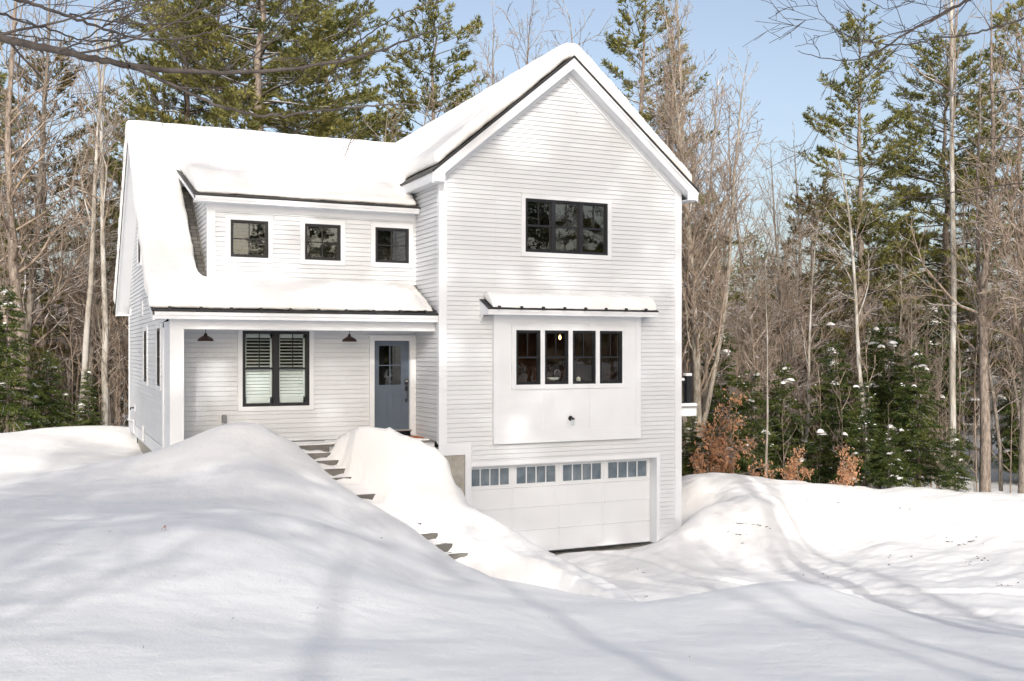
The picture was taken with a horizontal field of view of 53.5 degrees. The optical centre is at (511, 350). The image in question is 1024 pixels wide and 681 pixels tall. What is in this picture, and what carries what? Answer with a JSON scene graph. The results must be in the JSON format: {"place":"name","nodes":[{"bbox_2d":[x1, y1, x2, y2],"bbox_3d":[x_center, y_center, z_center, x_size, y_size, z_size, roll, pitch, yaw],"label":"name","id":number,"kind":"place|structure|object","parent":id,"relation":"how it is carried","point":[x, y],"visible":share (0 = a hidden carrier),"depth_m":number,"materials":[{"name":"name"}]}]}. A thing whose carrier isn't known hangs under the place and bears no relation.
{"place":"outdoors","nodes":[
{"label":"outdoors","id":0,"kind":"place"},
{"bbox_2d":[0,382,1023,680],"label":"ground","id":1,"kind":"structure","parent":0,"point":[296,562],"depth_m":12.65,"materials":[{"name":"white snow"}]},
{"bbox_2d":[0,353,47,432],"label":"hemlock tree","id":2,"kind":"object","parent":1,"relation":"on","point":[32,369],"visible":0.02,"depth_m":37.00,"materials":[{"name":"green plant"}]},
{"bbox_2d":[0,285,50,432],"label":"hemlock tree","id":3,"kind":"object","parent":1,"relation":"on","point":[14,405],"visible":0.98,"depth_m":30.92,"materials":[{"name":"green plant"}]},
{"bbox_2d":[0,29,75,399],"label":"pine tree","id":4,"kind":"object","parent":1,"relation":"on","point":[3,76],"visible":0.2,"depth_m":39.90,"materials":[{"name":"green plant"}]},
{"bbox_2d":[15,350,77,431],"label":"hemlock tree","id":5,"kind":"object","parent":1,"relation":"on","point":[58,417],"visible":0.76,"depth_m":32.86,"materials":[{"name":"green plant"}]},
{"bbox_2d":[0,0,111,429],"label":"hardwood tree","id":6,"kind":"object","parent":1,"relation":"on","point":[13,246],"visible":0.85,"depth_m":34.16,"materials":[{"name":"brown plant"}]},
{"bbox_2d":[0,0,118,431],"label":"bare tree","id":7,"kind":"object","parent":1,"relation":"on","point":[32,281],"visible":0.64,"depth_m":36.62,"materials":[{"name":"grey plant"}]},
{"bbox_2d":[0,36,127,431],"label":"pine tree","id":8,"kind":"object","parent":1,"relation":"on","point":[62,65],"visible":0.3,"depth_m":43.78,"materials":[{"name":"green plant"}]},
{"bbox_2d":[39,225,110,426],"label":"bare tree","id":9,"kind":"object","parent":1,"relation":"on","point":[70,366],"visible":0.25,"depth_m":40.88,"materials":[{"name":"brown plant"}]},
{"bbox_2d":[31,121,127,424],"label":"pine tree","id":10,"kind":"object","parent":1,"relation":"on","point":[113,209],"visible":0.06,"depth_m":49.43,"materials":[{"name":"green plant"}]},
{"bbox_2d":[38,93,128,416],"bbox_3d":[-15.270,-2.618,39.011,5.523,15.340,7.452,0,0,-37],"label":"bare tree","id":11,"kind":"object","parent":1,"relation":"on","point":[93,326],"visible":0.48,"depth_m":38.94,"materials":[{"name":"brown plant"}]},
{"bbox_2d":[72,369,103,425],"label":"hemlock tree","id":12,"kind":"object","parent":1,"relation":"on","point":[86,421],"visible":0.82,"depth_m":32.93,"materials":[{"name":"green plant"}]},
{"bbox_2d":[46,0,139,425],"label":"birch tree","id":13,"kind":"object","parent":1,"relation":"on","point":[105,389],"visible":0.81,"depth_m":34.36,"materials":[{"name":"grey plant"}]},
{"bbox_2d":[51,0,145,424],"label":"birch tree","id":14,"kind":"object","parent":1,"relation":"on","point":[86,339],"visible":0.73,"depth_m":34.65,"materials":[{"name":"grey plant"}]},
{"bbox_2d":[71,214,127,425],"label":"bare tree","id":15,"kind":"object","parent":1,"relation":"on","point":[98,319],"visible":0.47,"depth_m":36.74,"materials":[{"name":"brown plant"}]},
{"bbox_2d":[92,184,128,426],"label":"bare tree","id":16,"kind":"object","parent":1,"relation":"on","point":[124,363],"visible":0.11,"depth_m":40.37,"materials":[{"name":"brown plant"}]},
{"bbox_2d":[107,32,229,247],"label":"bare tree","id":17,"kind":"object","parent":1,"relation":"on","point":[136,79],"visible":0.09,"depth_m":50.12,"materials":[{"name":"plant"}]},
{"bbox_2d":[72,0,277,355],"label":"pine tree","id":18,"kind":"object","parent":1,"relation":"on","point":[151,61],"visible":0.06,"depth_m":45.83,"materials":[{"name":"green plant"}]},
{"bbox_2d":[110,0,284,207],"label":"pine tree","id":19,"kind":"object","parent":1,"relation":"on","point":[205,118],"visible":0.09,"depth_m":51.14,"materials":[{"name":"green plant"}]},
{"bbox_2d":[0,0,451,156],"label":"overhanging maple","id":20,"kind":"object","parent":1,"relation":"on","point":[42,46],"visible":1,"depth_m":6.35,"materials":[{"name":"brown plant"}]},
{"bbox_2d":[80,0,397,419],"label":"pine tree","id":21,"kind":"object","parent":1,"relation":"on","point":[315,43],"visible":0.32,"depth_m":41.97,"materials":[{"name":"green plant"}]},
{"bbox_2d":[240,0,413,140],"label":"pine tree","id":22,"kind":"object","parent":1,"relation":"on","point":[357,69],"visible":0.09,"depth_m":57.12,"materials":[{"name":"green plant"}]},
{"bbox_2d":[300,446,467,558],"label":"garden steps","id":23,"kind":"structure","parent":1,"relation":"on","point":[445,547],"depth_m":21.17,"materials":[{"name":"grey stone"}]},
{"bbox_2d":[364,89,406,314],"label":"bare tree","id":24,"kind":"object","parent":1,"relation":"on","point":[391,126],"visible":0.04,"depth_m":40.12,"materials":[{"name":"plant"}]},
{"bbox_2d":[115,55,698,551],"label":"house","id":25,"kind":"structure","parent":1,"relation":"on","point":[569,177],"depth_m":23.93,"materials":[{"name":"wood"}]},
{"bbox_2d":[143,321,165,385],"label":"window","id":26,"kind":"structure","parent":25,"relation":"in","point":[145,328],"depth_m":25.77,"materials":[{"name":"white glass"}]},
{"bbox_2d":[225,214,273,262],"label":"window","id":27,"kind":"structure","parent":25,"relation":"in","point":[267,221],"depth_m":22.71,"materials":[{"name":"white glass"}]},
{"bbox_2d":[229,330,313,415],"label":"window","id":28,"kind":"structure","parent":25,"relation":"in","point":[287,382],"depth_m":23.04,"materials":[{"name":"clear glass"}]},
{"bbox_2d":[299,216,346,265],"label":"window","id":29,"kind":"structure","parent":25,"relation":"in","point":[338,226],"depth_m":23.42,"materials":[{"name":"white glass"}]},
{"bbox_2d":[294,438,428,445],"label":"porch snow","id":30,"kind":"structure","parent":25,"relation":"on","point":[326,442],"depth_m":22.35,"materials":[{"name":"white snow"}]},
{"bbox_2d":[366,335,415,434],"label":"front door","id":31,"kind":"structure","parent":25,"relation":"in","point":[392,358],"depth_m":24.25,"materials":[{"name":"blue wood"}]},
{"bbox_2d":[371,222,413,267],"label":"window","id":32,"kind":"structure","parent":25,"relation":"in","point":[375,226],"depth_m":24.11,"materials":[{"name":"white glass"}]},
{"bbox_2d":[113,43,691,311],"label":"roof snow","id":33,"kind":"structure","parent":25,"relation":"on","point":[203,159],"depth_m":23.70,"materials":[{"name":"white snow"}]},
{"bbox_2d":[467,325,626,388],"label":"window","id":34,"kind":"structure","parent":25,"relation":"in","point":[597,354],"depth_m":24.66,"materials":[{"name":"black glass"}]},
{"bbox_2d":[509,192,612,260],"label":"window","id":35,"kind":"structure","parent":25,"relation":"in","point":[555,226],"depth_m":24.74,"materials":[{"name":"clear glass"}]},
{"bbox_2d":[472,458,649,551],"bbox_3d":[1.205,3.741,24.563,4.985,2.162,0.052,0,0,-25],"label":"garage door","id":36,"kind":"structure","parent":25,"relation":"in","point":[562,506],"depth_m":24.66,"materials":[{"name":"white paint"}]},
{"bbox_2d":[484,292,655,309],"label":"bay roof snow","id":37,"kind":"structure","parent":25,"relation":"on","point":[556,301],"depth_m":23.79,"materials":[{"name":"white snow"}]},
{"bbox_2d":[357,0,489,142],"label":"pine tree","id":38,"kind":"object","parent":1,"relation":"on","point":[433,16],"visible":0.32,"depth_m":49.08,"materials":[{"name":"green plant"}]},
{"bbox_2d":[425,0,515,111],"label":"bare tree","id":39,"kind":"object","parent":1,"relation":"on","point":[492,71],"visible":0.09,"depth_m":47.40,"materials":[{"name":"brown plant"}]},
{"bbox_2d":[0,278,1023,492],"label":"thicket","id":40,"kind":"object","parent":1,"relation":"on","point":[121,416],"visible":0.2,"depth_m":35.60,"materials":[{"name":"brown plant"}]},
{"bbox_2d":[494,0,564,83],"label":"bare tree","id":41,"kind":"object","parent":1,"relation":"on","point":[528,49],"visible":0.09,"depth_m":50.18,"materials":[{"name":"brown plant"}]},
{"bbox_2d":[541,0,612,76],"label":"bare tree","id":42,"kind":"object","parent":1,"relation":"on","point":[575,29],"visible":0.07,"depth_m":50.75,"materials":[{"name":"brown plant"}]},
{"bbox_2d":[600,0,756,375],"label":"pine tree","id":43,"kind":"object","parent":1,"relation":"on","point":[614,43],"visible":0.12,"depth_m":45.47,"materials":[{"name":"green plant"}]},
{"bbox_2d":[646,67,746,473],"bbox_3d":[6.428,-2.611,38.308,5.013,16.734,5.704,0,0,38],"label":"bare tree","id":44,"kind":"object","parent":1,"relation":"on","point":[699,243],"visible":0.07,"depth_m":38.03,"materials":[{"name":"brown plant"}]},
{"bbox_2d":[682,416,711,475],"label":"hemlock tree","id":45,"kind":"object","parent":1,"relation":"on","point":[692,447],"visible":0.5,"depth_m":30.38,"materials":[{"name":"green plant"}]},
{"bbox_2d":[628,0,779,473],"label":"maple tree","id":46,"kind":"object","parent":1,"relation":"on","point":[692,283],"visible":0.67,"depth_m":32.53,"materials":[{"name":"brown plant"}]},
{"bbox_2d":[687,420,738,473],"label":"beech sapling","id":47,"kind":"object","parent":1,"relation":"on","point":[697,461],"visible":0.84,"depth_m":29.74,"materials":[{"name":"brown plant"}]},
{"bbox_2d":[682,246,751,472],"bbox_3d":[7.167,0.864,37.109,3.255,9.550,2.861,0,0,-17],"label":"bare tree","id":48,"kind":"object","parent":1,"relation":"on","point":[734,356],"visible":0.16,"depth_m":36.83,"materials":[{"name":"brown plant"}]},
{"bbox_2d":[682,331,757,475],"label":"hemlock tree","id":49,"kind":"object","parent":1,"relation":"on","point":[719,393],"visible":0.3,"depth_m":33.87,"materials":[{"name":"green plant"}]},
{"bbox_2d":[690,382,783,479],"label":"beech sapling","id":50,"kind":"object","parent":1,"relation":"on","point":[731,449],"visible":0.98,"depth_m":29.40,"materials":[{"name":"brown plant"}]},
{"bbox_2d":[718,239,758,392],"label":"bare tree","id":51,"kind":"object","parent":1,"relation":"on","point":[735,308],"visible":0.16,"depth_m":53.72,"materials":[{"name":"brown plant"}]},
{"bbox_2d":[712,230,774,391],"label":"tree","id":52,"kind":"object","parent":1,"relation":"on","point":[755,242],"visible":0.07,"depth_m":64.04,"materials":[{"name":"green plant"}]},
{"bbox_2d":[725,370,781,478],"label":"hemlock tree","id":53,"kind":"object","parent":1,"relation":"on","point":[744,463],"visible":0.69,"depth_m":30.83,"materials":[{"name":"green plant"}]},
{"bbox_2d":[710,93,801,416],"bbox_3d":[9.245,-1.996,39.077,2.970,15.769,4.087,0,0,42],"label":"bare tree","id":54,"kind":"object","parent":1,"relation":"on","point":[742,257],"visible":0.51,"depth_m":38.98,"materials":[{"name":"brown plant"}]},
{"bbox_2d":[738,356,782,466],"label":"hemlock tree","id":55,"kind":"object","parent":1,"relation":"on","point":[744,378],"visible":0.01,"depth_m":39.63,"materials":[{"name":"green plant"}]},
{"bbox_2d":[740,253,781,476],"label":"sapling","id":56,"kind":"object","parent":1,"relation":"on","point":[767,418],"visible":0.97,"depth_m":29.77,"materials":[{"name":"plant"}]},
{"bbox_2d":[712,254,818,457],"bbox_3d":[9.005,1.043,37.507,4.480,9.222,3.320,0,0,-31],"label":"bare tree","id":57,"kind":"object","parent":1,"relation":"on","point":[753,343],"visible":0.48,"depth_m":36.92,"materials":[{"name":"brown plant"}]},
{"bbox_2d":[736,249,803,388],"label":"tree","id":58,"kind":"object","parent":1,"relation":"on","point":[775,259],"visible":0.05,"depth_m":52.48,"materials":[{"name":"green plant"}]},
{"bbox_2d":[745,195,809,326],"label":"bare tree","id":59,"kind":"object","parent":1,"relation":"on","point":[777,230],"visible":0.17,"depth_m":58.46,"materials":[{"name":"brown plant"}]},
{"bbox_2d":[755,363,820,482],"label":"hemlock tree","id":60,"kind":"object","parent":1,"relation":"on","point":[779,433],"visible":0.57,"depth_m":34.85,"materials":[{"name":"green plant"}]},
{"bbox_2d":[780,444,814,480],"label":"beech sapling","id":61,"kind":"object","parent":1,"relation":"on","point":[792,474],"visible":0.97,"depth_m":29.23,"materials":[{"name":"orange plant"}]},
{"bbox_2d":[738,209,860,423],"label":"bare tree","id":62,"kind":"object","parent":1,"relation":"on","point":[792,351],"visible":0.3,"depth_m":42.00,"materials":[{"name":"brown plant"}]},
{"bbox_2d":[773,297,825,452],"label":"bare tree","id":63,"kind":"object","parent":1,"relation":"on","point":[794,397],"visible":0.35,"depth_m":39.76,"materials":[{"name":"brown plant"}]},
{"bbox_2d":[702,137,897,444],"bbox_3d":[10.737,-1.219,39.325,6.799,13.996,5.039,0,0,-12],"label":"bare tree","id":64,"kind":"object","parent":1,"relation":"on","point":[782,326],"visible":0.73,"depth_m":38.42,"materials":[{"name":"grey plant"}]},
{"bbox_2d":[742,123,857,465],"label":"bare tree","id":65,"kind":"object","parent":1,"relation":"on","point":[797,214],"visible":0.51,"depth_m":43.89,"materials":[{"name":"brown plant"}]},
{"bbox_2d":[775,218,847,460],"bbox_3d":[10.645,0.357,36.489,2.706,10.549,1.824,0,0,-16],"label":"birch tree","id":66,"kind":"object","parent":1,"relation":"on","point":[808,362],"visible":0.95,"depth_m":36.20,"materials":[{"name":"white plant"}]},
{"bbox_2d":[738,173,886,465],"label":"pine tree","id":67,"kind":"object","parent":1,"relation":"on","point":[830,262],"visible":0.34,"depth_m":43.48,"materials":[{"name":"green plant"}]},
{"bbox_2d":[776,146,853,353],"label":"bare tree","id":68,"kind":"object","parent":1,"relation":"on","point":[821,251],"visible":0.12,"depth_m":50.61,"materials":[{"name":"brown plant"}]},
{"bbox_2d":[794,316,854,480],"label":"hemlock tree","id":69,"kind":"object","parent":1,"relation":"on","point":[820,349],"visible":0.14,"depth_m":42.04,"materials":[{"name":"green plant"}]},
{"bbox_2d":[793,340,874,486],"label":"hemlock tree","id":70,"kind":"object","parent":1,"relation":"on","point":[828,450],"visible":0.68,"depth_m":33.76,"materials":[{"name":"green plant"}]},
{"bbox_2d":[830,442,862,488],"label":"beech sapling","id":71,"kind":"object","parent":1,"relation":"on","point":[846,477],"visible":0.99,"depth_m":29.01,"materials":[{"name":"orange plant"}]},
{"bbox_2d":[804,120,891,488],"bbox_3d":[10.937,-1.291,33.206,2.220,12.835,3.293,0,0,-40],"label":"birch tree","id":72,"kind":"object","parent":1,"relation":"on","point":[857,340],"visible":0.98,"depth_m":33.24,"materials":[{"name":"beige plant"}]},
{"bbox_2d":[759,2,940,411],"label":"pine tree","id":73,"kind":"object","parent":1,"relation":"on","point":[830,119],"visible":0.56,"depth_m":47.38,"materials":[{"name":"green plant"}]},
{"bbox_2d":[813,180,890,399],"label":"tree","id":74,"kind":"object","parent":1,"relation":"on","point":[844,198],"visible":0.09,"depth_m":69.43,"materials":[{"name":"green plant"}]},
{"bbox_2d":[833,381,888,486],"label":"hemlock tree","id":75,"kind":"object","parent":1,"relation":"on","point":[869,443],"visible":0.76,"depth_m":30.90,"materials":[{"name":"green plant"}]},
{"bbox_2d":[835,186,915,361],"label":"bare tree","id":76,"kind":"object","parent":1,"relation":"on","point":[871,301],"visible":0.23,"depth_m":48.75,"materials":[{"name":"brown plant"}]},
{"bbox_2d":[845,323,911,458],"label":"hemlock tree","id":77,"kind":"object","parent":1,"relation":"on","point":[873,341],"visible":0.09,"depth_m":41.73,"materials":[{"name":"green plant"}]},
{"bbox_2d":[848,367,914,488],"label":"hemlock tree","id":78,"kind":"object","parent":1,"relation":"on","point":[873,384],"visible":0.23,"depth_m":37.90,"materials":[{"name":"green plant"}]},
{"bbox_2d":[743,0,1023,247],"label":"roadside maple","id":79,"kind":"object","parent":1,"relation":"on","point":[939,15],"visible":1,"depth_m":9.53,"materials":[{"name":"brown plant"}]},
{"bbox_2d":[851,381,915,488],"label":"hemlock tree","id":80,"kind":"object","parent":1,"relation":"on","point":[905,481],"visible":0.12,"depth_m":38.04,"materials":[{"name":"green plant"}]},
{"bbox_2d":[865,428,910,487],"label":"hemlock tree","id":81,"kind":"object","parent":1,"relation":"on","point":[889,469],"visible":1,"depth_m":30.23,"materials":[{"name":"green plant"}]},
{"bbox_2d":[849,322,928,488],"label":"hemlock tree","id":82,"kind":"object","parent":1,"relation":"on","point":[897,375],"visible":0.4,"depth_m":37.83,"materials":[{"name":"green plant"}]},
{"bbox_2d":[871,234,938,380],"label":"bare tree","id":83,"kind":"object","parent":1,"relation":"on","point":[901,309],"visible":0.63,"depth_m":43.49,"materials":[{"name":"brown plant"}]},
{"bbox_2d":[882,222,941,356],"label":"pine tree","id":84,"kind":"object","parent":1,"relation":"on","point":[907,281],"visible":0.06,"depth_m":67.21,"materials":[{"name":"green plant"}]},
{"bbox_2d":[879,271,946,484],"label":"bare tree","id":85,"kind":"object","parent":1,"relation":"on","point":[910,336],"visible":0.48,"depth_m":40.96,"materials":[{"name":"brown plant"}]},
{"bbox_2d":[884,348,953,488],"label":"hemlock tree","id":86,"kind":"object","parent":1,"relation":"on","point":[914,436],"visible":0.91,"depth_m":31.30,"materials":[{"name":"green plant"}]},
{"bbox_2d":[897,301,956,436],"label":"hemlock tree","id":87,"kind":"object","parent":1,"relation":"on","point":[919,329],"visible":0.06,"depth_m":48.15,"materials":[{"name":"green plant"}]},
{"bbox_2d":[842,22,1023,455],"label":"pine tree","id":88,"kind":"object","parent":1,"relation":"on","point":[910,126],"visible":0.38,"depth_m":49.33,"materials":[{"name":"green plant"}]},
{"bbox_2d":[918,309,949,487],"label":"bare tree","id":89,"kind":"object","parent":1,"relation":"on","point":[940,375],"visible":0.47,"depth_m":38.53,"materials":[{"name":"brown plant"}]},
{"bbox_2d":[903,0,980,488],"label":"birch tree","id":90,"kind":"object","parent":1,"relation":"on","point":[952,350],"visible":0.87,"depth_m":31.22,"materials":[{"name":"beige plant"}]},
{"bbox_2d":[906,298,979,468],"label":"hemlock tree","id":91,"kind":"object","parent":1,"relation":"on","point":[945,388],"visible":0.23,"depth_m":43.99,"materials":[{"name":"green plant"}]},
{"bbox_2d":[892,335,1013,434],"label":"neighbor house","id":92,"kind":"structure","parent":1,"relation":"on","point":[991,405],"depth_m":61.93,"materials":[{"name":"white"}]},
{"bbox_2d":[912,257,994,415],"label":"pine tree","id":93,"kind":"object","parent":1,"relation":"on","point":[972,393],"visible":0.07,"depth_m":60.83,"materials":[{"name":"green plant"}]},
{"bbox_2d":[885,0,1023,491],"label":"hardwood tree","id":94,"kind":"object","parent":1,"relation":"on","point":[985,455],"visible":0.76,"depth_m":30.86,"materials":[{"name":"twig bark"},{"name":"grey brown bark"}]},
{"bbox_2d":[931,426,977,491],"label":"hemlock tree","id":95,"kind":"object","parent":1,"relation":"on","point":[949,463],"visible":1,"depth_m":29.47,"materials":[{"name":"green plant"}]},
{"bbox_2d":[903,176,1013,420],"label":"bare tree","id":96,"kind":"object","parent":1,"relation":"on","point":[963,318],"visible":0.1,"depth_m":50.98,"materials":[{"name":"brown plant"}]},
{"bbox_2d":[921,0,1023,449],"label":"pine tree","id":97,"kind":"object","parent":1,"relation":"on","point":[999,16],"visible":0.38,"depth_m":43.93,"materials":[{"name":"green plant"}]},
{"bbox_2d":[946,238,1008,461],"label":"bare tree","id":98,"kind":"object","parent":1,"relation":"on","point":[970,319],"visible":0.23,"depth_m":47.66,"materials":[{"name":"brown plant"}]},
{"bbox_2d":[946,204,1022,490],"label":"bare tree","id":99,"kind":"object","parent":1,"relation":"on","point":[1000,468],"visible":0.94,"depth_m":30.82,"materials":[{"name":"brown plant"}]},
{"bbox_2d":[946,0,1023,493],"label":"bare tree","id":100,"kind":"object","parent":1,"relation":"on","point":[1016,264],"visible":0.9,"depth_m":30.17,"materials":[{"name":"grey plant"}]},
{"bbox_2d":[975,247,1023,425],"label":"bare tree","id":101,"kind":"object","parent":1,"relation":"on","point":[1009,384],"visible":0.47,"depth_m":37.11,"materials":[{"name":"brown plant"}]},
{"bbox_2d":[990,351,1016,445],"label":"hemlock tree","id":102,"kind":"object","parent":1,"relation":"on","point":[1003,410],"visible":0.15,"depth_m":49.65,"materials":[{"name":"green plant"}]},
{"bbox_2d":[991,358,1022,476],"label":"hemlock tree","id":103,"kind":"object","parent":1,"relation":"on","point":[1015,461],"visible":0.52,"depth_m":39.90,"materials":[{"name":"green plant"}]},
{"bbox_2d":[0,0,1023,298],"label":"sky","id":104,"kind":"structure","parent":0,"point":[785,82],"materials":[{"name":"blue"}]},
{"bbox_2d":[33,291,1014,375],"bbox_3d":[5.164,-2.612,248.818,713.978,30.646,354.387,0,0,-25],"label":"hill","id":105,"kind":"structure","parent":0,"point":[884,296],"depth_m":221.35,"materials":[{"name":"plant"}]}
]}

